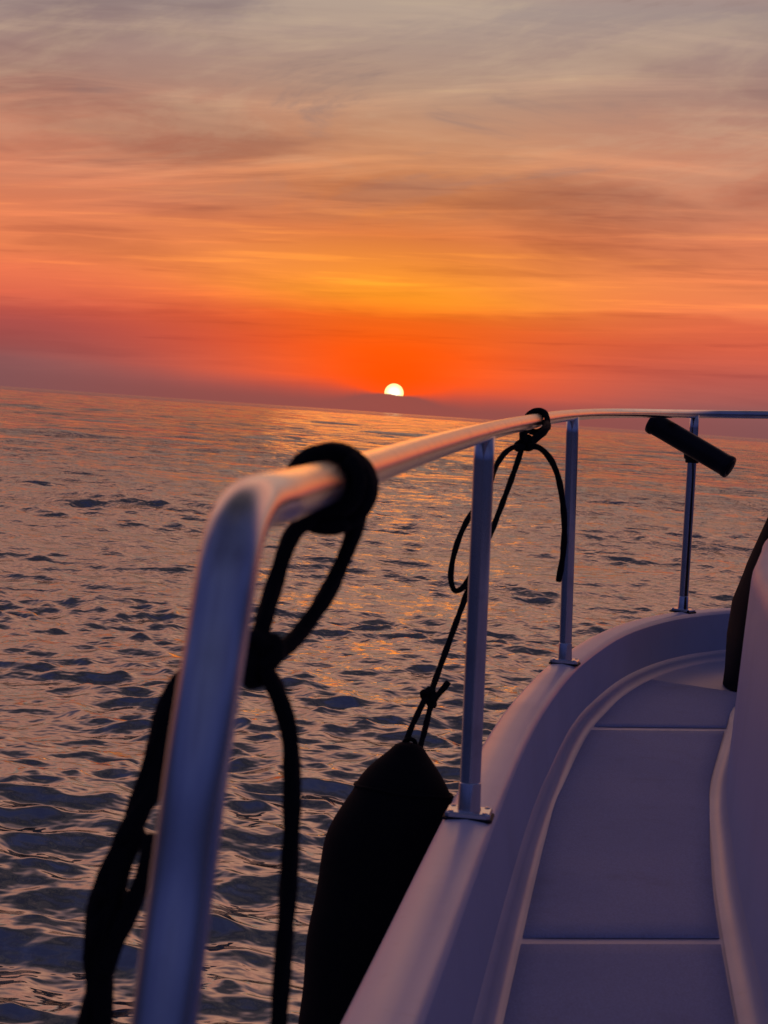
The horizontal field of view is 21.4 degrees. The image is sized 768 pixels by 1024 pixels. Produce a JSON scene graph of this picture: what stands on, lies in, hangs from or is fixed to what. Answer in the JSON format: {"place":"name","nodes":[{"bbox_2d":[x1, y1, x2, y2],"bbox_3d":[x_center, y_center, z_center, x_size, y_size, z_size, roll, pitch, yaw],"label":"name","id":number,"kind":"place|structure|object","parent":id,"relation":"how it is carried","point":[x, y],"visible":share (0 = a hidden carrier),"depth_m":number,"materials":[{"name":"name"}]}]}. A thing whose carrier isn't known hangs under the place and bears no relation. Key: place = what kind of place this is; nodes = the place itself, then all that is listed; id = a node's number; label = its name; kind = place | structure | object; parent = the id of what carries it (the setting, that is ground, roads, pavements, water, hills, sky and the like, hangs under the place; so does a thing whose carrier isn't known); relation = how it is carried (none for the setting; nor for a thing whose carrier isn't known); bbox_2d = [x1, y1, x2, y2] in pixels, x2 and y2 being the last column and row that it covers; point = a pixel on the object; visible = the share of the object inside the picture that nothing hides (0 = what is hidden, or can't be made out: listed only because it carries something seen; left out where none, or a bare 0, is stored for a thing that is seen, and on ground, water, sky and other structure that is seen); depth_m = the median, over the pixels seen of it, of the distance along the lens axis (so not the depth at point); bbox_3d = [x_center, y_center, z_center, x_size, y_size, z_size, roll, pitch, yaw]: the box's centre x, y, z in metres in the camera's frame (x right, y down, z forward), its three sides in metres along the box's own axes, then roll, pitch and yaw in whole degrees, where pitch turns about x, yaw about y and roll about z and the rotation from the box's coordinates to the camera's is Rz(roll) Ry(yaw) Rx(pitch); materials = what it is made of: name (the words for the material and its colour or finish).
{"place":"outdoors","nodes":[
{"label":"outdoors","id":0,"kind":"place"},
{"bbox_2d":[0,386,767,1023],"bbox_3d":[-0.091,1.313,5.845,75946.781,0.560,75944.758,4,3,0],"label":"sea","id":1,"kind":"structure","parent":0,"point":[108,502],"depth_m":17.15,"materials":[{"name":"liquid"}]},
{"bbox_2d":[130,408,767,1023],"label":"motor boat","id":2,"kind":"object","parent":1,"relation":"on","point":[596,852],"visible":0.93,"depth_m":3.05,"materials":[{"name":"white metal"}]},
{"bbox_2d":[76,441,378,1023],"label":"fender line","id":3,"kind":"object","parent":2,"relation":"attached to","point":[114,905],"visible":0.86,"depth_m":1.23,"materials":[{"name":"black fabric"}]},
{"bbox_2d":[404,408,567,746],"bbox_3d":[0.243,0.113,3.882,0.167,0.635,0.656,5,3,20],"label":"fender line","id":4,"kind":"object","parent":2,"relation":"attached to","point":[430,695],"visible":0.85,"depth_m":3.84,"materials":[{"name":"black fabric"}]},
{"bbox_2d":[298,737,453,1023],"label":"fender","id":5,"kind":"object","parent":4,"relation":"hanging from","point":[384,826],"visible":0.71,"depth_m":3.51,"materials":[{"name":"black rubber"}]},
{"bbox_2d":[645,418,735,476],"bbox_3d":[1.042,-0.223,6.750,0.312,0.200,0.235,5,3,26],"label":"rod holder","id":6,"kind":"object","parent":2,"relation":"attached to","point":[693,448],"visible":0.89,"depth_m":6.65,"materials":[{"name":"plastic"}]},
{"bbox_2d":[723,517,767,691],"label":"canvas cover","id":7,"kind":"object","parent":2,"relation":"on","point":[736,626],"visible":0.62,"depth_m":6.18,"materials":[{"name":"black fabric"}]},
{"bbox_2d":[0,0,767,438],"label":"sky","id":8,"kind":"structure","parent":0,"point":[473,209],"materials":[{"name":"orange"}]}
]}

